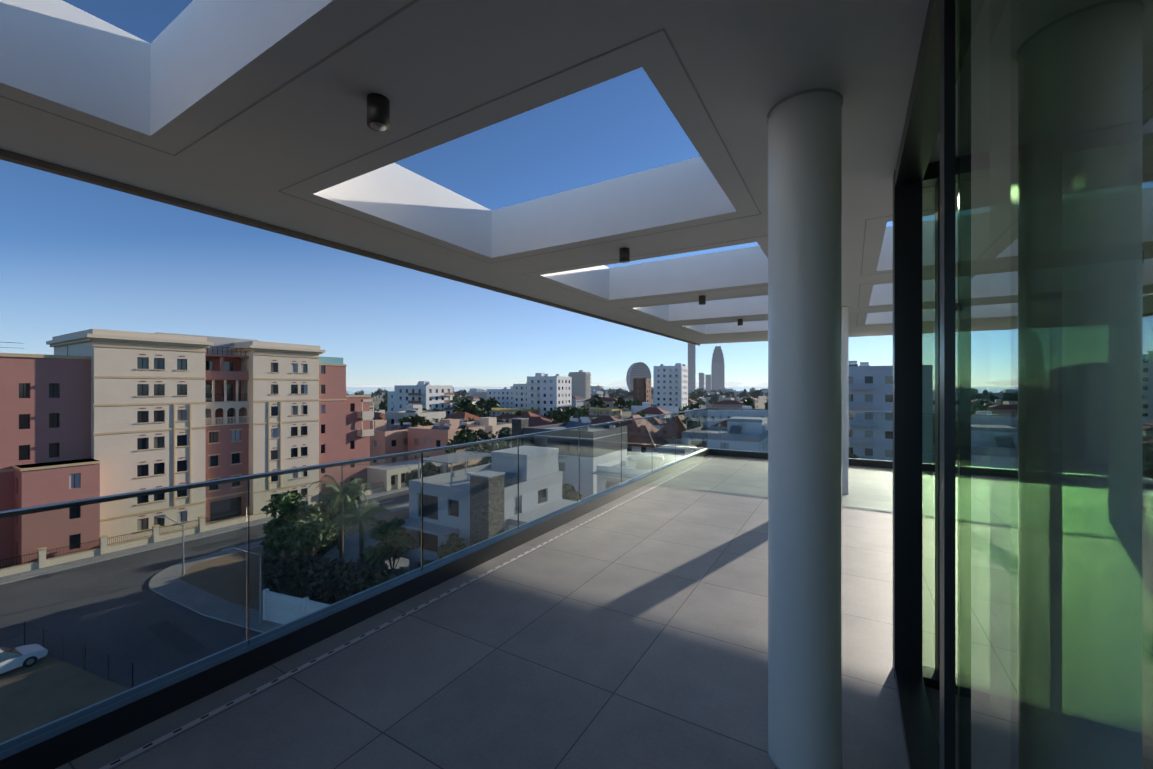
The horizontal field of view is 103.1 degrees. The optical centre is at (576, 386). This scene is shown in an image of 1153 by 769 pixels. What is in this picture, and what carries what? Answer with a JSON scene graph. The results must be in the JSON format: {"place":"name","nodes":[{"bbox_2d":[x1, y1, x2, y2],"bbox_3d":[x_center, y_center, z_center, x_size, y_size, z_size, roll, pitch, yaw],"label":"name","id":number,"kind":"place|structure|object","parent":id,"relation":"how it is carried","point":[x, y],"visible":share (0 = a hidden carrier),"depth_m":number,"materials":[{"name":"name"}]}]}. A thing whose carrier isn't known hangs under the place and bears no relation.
{"place":"outdoors","nodes":[
{"label":"outdoors","id":0,"kind":"place"},
{"bbox_2d":[0,329,373,513],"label":"pink building","id":1,"kind":"structure","parent":0,"point":[89,413],"depth_m":54.43,"materials":[{"name":"beige paint"}]},
{"bbox_2d":[374,412,384,419],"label":"tiled house","id":2,"kind":"structure","parent":0,"point":[377,415],"depth_m":148.92,"materials":[{"name":"brown tile"}]},
{"bbox_2d":[408,419,481,450],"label":"beige house","id":3,"kind":"structure","parent":0,"point":[441,433],"depth_m":100.15,"materials":[{"name":"clear paint"}]},
{"bbox_2d":[0,243,890,393],"bbox_3d":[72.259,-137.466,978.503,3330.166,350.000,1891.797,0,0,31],"label":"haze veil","id":4,"kind":"object","parent":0,"point":[422,333],"depth_m":987.89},
{"bbox_2d":[0,260,892,393],"bbox_3d":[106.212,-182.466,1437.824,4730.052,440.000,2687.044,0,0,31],"label":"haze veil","id":5,"kind":"object","parent":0,"point":[417,336],"depth_m":1451.16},
{"bbox_2d":[0,0,892,386],"label":"sky","id":6,"kind":"structure","parent":0,"point":[620,126],"materials":[{"name":"blue"}]},
{"bbox_2d":[1,247,892,398],"bbox_3d":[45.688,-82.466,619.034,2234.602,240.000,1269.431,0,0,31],"label":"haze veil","id":7,"kind":"object","parent":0,"point":[414,335],"depth_m":625.03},
{"bbox_2d":[496,414,511,418],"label":"tiled house","id":8,"kind":"structure","parent":0,"point":[502,415],"depth_m":191.23,"materials":[{"name":"brown tile"}]},
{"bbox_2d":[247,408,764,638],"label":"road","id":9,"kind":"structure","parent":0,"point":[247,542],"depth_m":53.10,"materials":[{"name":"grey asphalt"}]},
{"bbox_2d":[247,393,767,515],"bbox_3d":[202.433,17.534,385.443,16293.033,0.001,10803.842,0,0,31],"label":"ground","id":10,"kind":"structure","parent":0,"point":[626,414],"depth_m":419.84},
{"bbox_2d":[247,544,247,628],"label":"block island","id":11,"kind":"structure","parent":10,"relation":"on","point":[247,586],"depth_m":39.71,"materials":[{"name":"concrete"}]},
{"bbox_2d":[379,399,387,411],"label":"street tree","id":12,"kind":"object","parent":10,"relation":"on","point":[382,406],"visible":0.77,"depth_m":261.73,"materials":[{"name":"green plant"}]},
{"bbox_2d":[388,391,393,411],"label":"white apartment building","id":13,"kind":"structure","parent":10,"relation":"on","point":[390,401],"depth_m":247.33,"materials":[{"name":"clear paint"}]},
{"bbox_2d":[370,420,411,456],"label":"beige house","id":14,"kind":"structure","parent":10,"relation":"on","point":[385,439],"depth_m":100.07,"materials":[{"name":"clear paint"}]},
{"bbox_2d":[385,405,445,426],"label":"beige house","id":15,"kind":"structure","parent":10,"relation":"on","point":[393,417],"depth_m":121.22,"materials":[{"name":"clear paint"}]},
{"bbox_2d":[394,381,454,415],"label":"apartment building","id":16,"kind":"structure","parent":10,"relation":"on","point":[426,395],"depth_m":171.44,"materials":[{"name":"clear paint"}]},
{"bbox_2d":[453,397,460,405],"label":"street tree","id":17,"kind":"object","parent":10,"relation":"on","point":[457,401],"visible":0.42,"depth_m":289.99,"materials":[{"name":"green plant"}]},
{"bbox_2d":[446,412,480,420],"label":"tiled house","id":18,"kind":"structure","parent":10,"relation":"on","point":[461,415],"depth_m":151.74,"materials":[{"name":"brown tile"}]},
{"bbox_2d":[475,398,491,411],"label":"street tree","id":19,"kind":"object","parent":10,"relation":"on","point":[485,402],"visible":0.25,"depth_m":232.74,"materials":[{"name":"green plant"}]},
{"bbox_2d":[477,403,491,416],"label":"street tree","id":20,"kind":"object","parent":10,"relation":"on","point":[484,407],"visible":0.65,"depth_m":184.46,"materials":[{"name":"green plant"}]},
{"bbox_2d":[460,417,511,438],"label":"beige house","id":21,"kind":"structure","parent":10,"relation":"on","point":[493,425],"depth_m":118.38,"materials":[{"name":"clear paint"}]},
{"bbox_2d":[487,386,512,415],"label":"white apartment building","id":22,"kind":"structure","parent":10,"relation":"on","point":[503,397],"depth_m":268.64,"materials":[{"name":"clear paint"}]},
{"bbox_2d":[507,410,521,416],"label":"street tree","id":23,"kind":"object","parent":10,"relation":"on","point":[517,413],"visible":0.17,"depth_m":157.59,"materials":[{"name":"green plant"}]},
{"bbox_2d":[513,382,526,412],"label":"building","id":24,"kind":"structure","parent":10,"relation":"on","point":[519,396],"depth_m":238.95,"materials":[{"name":"clear paint"}]},
{"bbox_2d":[502,411,546,421],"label":"tiled house","id":25,"kind":"structure","parent":10,"relation":"on","point":[523,413],"depth_m":157.85,"materials":[{"name":"brown tile"}]},
{"bbox_2d":[522,416,558,426],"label":"tiled house","id":26,"kind":"structure","parent":10,"relation":"on","point":[535,421],"depth_m":132.68,"materials":[{"name":"brown tile"}]},
{"bbox_2d":[462,407,623,417],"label":"buildings","id":27,"kind":"structure","parent":10,"relation":"on","point":[528,410],"depth_m":198.69,"materials":[{"name":"orange"}]},
{"bbox_2d":[527,373,571,415],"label":"apartment building","id":28,"kind":"structure","parent":10,"relation":"on","point":[545,392],"depth_m":199.38,"materials":[{"name":"clear paint"}]},
{"bbox_2d":[511,417,591,435],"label":"villa","id":29,"kind":"object","parent":10,"relation":"on","point":[520,426],"visible":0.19,"depth_m":75.53,"materials":[{"name":"beige paint"}]},
{"bbox_2d":[346,387,767,408],"bbox_3d":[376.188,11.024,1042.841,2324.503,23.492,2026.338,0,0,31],"label":"tree belt","id":30,"kind":"object","parent":10,"relation":"on","point":[696,394],"depth_m":527.27,"materials":[{"name":"green plant"}]},
{"bbox_2d":[346,370,767,391],"bbox_3d":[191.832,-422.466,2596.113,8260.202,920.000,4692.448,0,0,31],"label":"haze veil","id":31,"kind":"object","parent":10,"relation":"on","point":[520,379],"depth_m":2612.51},
{"bbox_2d":[347,379,767,386],"bbox_3d":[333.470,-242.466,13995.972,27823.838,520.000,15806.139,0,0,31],"label":"trees","id":32,"kind":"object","parent":10,"relation":"on","point":[625,385],"depth_m":14062.10,"materials":[{"name":"white"}]},
{"bbox_2d":[370,395,758,415],"bbox_3d":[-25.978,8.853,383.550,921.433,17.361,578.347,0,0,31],"label":"trees","id":33,"kind":"object","parent":10,"relation":"on","point":[721,402],"visible":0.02,"depth_m":300.42,"materials":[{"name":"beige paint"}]},
{"bbox_2d":[370,396,767,445],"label":"tree belt","id":34,"kind":"object","parent":10,"relation":"on","point":[467,435],"visible":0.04,"depth_m":135.42,"materials":[{"name":"green plant"}]},
{"bbox_2d":[586,416,620,423],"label":"tiled house","id":35,"kind":"structure","parent":10,"relation":"on","point":[601,419],"depth_m":141.43,"materials":[{"name":"brown tile"}]},
{"bbox_2d":[453,370,767,400],"bbox_3d":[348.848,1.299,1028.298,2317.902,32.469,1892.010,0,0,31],"label":"buildings","id":36,"kind":"structure","parent":10,"relation":"on","point":[582,386],"depth_m":422.95,"materials":[{"name":"beige concrete"}]},
{"bbox_2d":[628,414,640,418],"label":"steep roof house","id":37,"kind":"structure","parent":10,"relation":"on","point":[635,416],"depth_m":110.22,"materials":[{"name":"brown tile"}]},
{"bbox_2d":[626,362,650,389],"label":"round building","id":38,"kind":"structure","parent":10,"relation":"on","point":[635,368],"depth_m":1083.28,"materials":[{"name":"grey glass"}]},
{"bbox_2d":[633,378,650,405],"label":"building","id":39,"kind":"structure","parent":10,"relation":"on","point":[642,389],"depth_m":247.42,"materials":[{"name":"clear brick"}]},
{"bbox_2d":[634,407,669,415],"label":"tiled house","id":40,"kind":"structure","parent":10,"relation":"on","point":[650,411],"depth_m":185.59,"materials":[{"name":"brown tile"}]},
{"bbox_2d":[631,402,678,415],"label":"building","id":41,"kind":"structure","parent":10,"relation":"on","point":[645,405],"depth_m":205.80,"materials":[{"name":"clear paint"}]},
{"bbox_2d":[653,363,687,409],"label":"apartment building","id":42,"kind":"structure","parent":10,"relation":"on","point":[670,385],"depth_m":242.31,"materials":[{"name":"clear paint"}]},
{"bbox_2d":[688,343,724,390],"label":"skyscrapers","id":43,"kind":"structure","parent":10,"relation":"on","point":[710,383],"depth_m":1479.30,"materials":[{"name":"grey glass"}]},
{"bbox_2d":[685,406,751,410],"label":"building","id":44,"kind":"structure","parent":10,"relation":"on","point":[746,407],"depth_m":186.62,"materials":[{"name":"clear paint"}]},
{"bbox_2d":[849,361,892,411],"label":"white apartment building","id":45,"kind":"structure","parent":10,"relation":"on","point":[870,388],"depth_m":86.32,"materials":[{"name":"clear paint"}]},
{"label":"building","id":46,"kind":"structure","parent":10,"relation":"on"},
{"bbox_2d":[56,455,908,768],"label":"terrace floor","id":47,"kind":"structure","parent":46,"relation":"on","point":[632,633],"depth_m":2.52,"materials":[{"name":"tile"}]},
{"bbox_2d":[0,408,708,768],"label":"balustrade","id":48,"kind":"object","parent":47,"relation":"on","point":[103,605],"depth_m":2.44,"materials":[{"name":"clear glass"}]},
{"bbox_2d":[99,457,712,768],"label":"slot drain","id":49,"kind":"object","parent":47,"relation":"on","point":[164,737],"visible":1,"depth_m":2.55,"materials":[{"name":"silver metal"}]},
{"bbox_2d":[707,408,892,468],"bbox_3d":[6.202,1.008,8.427,7.560,1.050,0.120,0,0,31],"label":"glass railing","id":50,"kind":"object","parent":47,"relation":"on","point":[870,436],"depth_m":9.75,"materials":[{"name":"clear glass"}]},
{"bbox_2d":[768,91,848,768],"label":"columns","id":51,"kind":"structure","parent":47,"relation":"on","point":[808,400],"depth_m":1.77,"materials":[{"name":"white paint"}]},
{"bbox_2d":[0,0,957,345],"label":"ceiling slab","id":52,"kind":"structure","parent":51,"relation":"on","point":[250,112],"depth_m":2.00,"materials":[{"name":"grey"}]},
{"bbox_2d":[367,93,742,325],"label":"ceiling lights","id":53,"kind":"object","parent":52,"relation":"attached to","point":[378,112],"visible":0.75,"depth_m":1.80,"materials":[{"name":"brown metal"}]},
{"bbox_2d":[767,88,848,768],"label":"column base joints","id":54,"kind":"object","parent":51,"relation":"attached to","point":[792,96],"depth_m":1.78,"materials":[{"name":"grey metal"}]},
{"bbox_2d":[925,686,957,768],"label":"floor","id":55,"kind":"structure","parent":47,"relation":"on","point":[933,695],"depth_m":2.15,"materials":[{"name":"grey tile"}]},
{"bbox_2d":[893,0,957,768],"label":"window frames","id":56,"kind":"structure","parent":55,"relation":"on","point":[930,114],"depth_m":2.21,"materials":[{"name":"black metal"}]},
{"bbox_2d":[922,0,1152,768],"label":"window glass panes","id":57,"kind":"object","parent":56,"relation":"in","point":[1054,426],"visible":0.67,"depth_m":0.61,"materials":[{"name":"glass"}]},
{"bbox_2d":[346,387,767,393],"bbox_3d":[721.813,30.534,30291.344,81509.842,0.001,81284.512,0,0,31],"label":"sea","id":58,"kind":"structure","parent":0,"point":[458,388],"depth_m":6586.09,"materials":[{"name":"blue liquid"}]},
{"label":"field terrain","id":59,"kind":"structure","parent":0,"visible":0},
{"bbox_2d":[634,411,645,416],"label":"street tree","id":60,"kind":"object","parent":59,"relation":"on","point":[641,414],"visible":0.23,"depth_m":151.07,"materials":[{"name":"green plant"}]}
]}

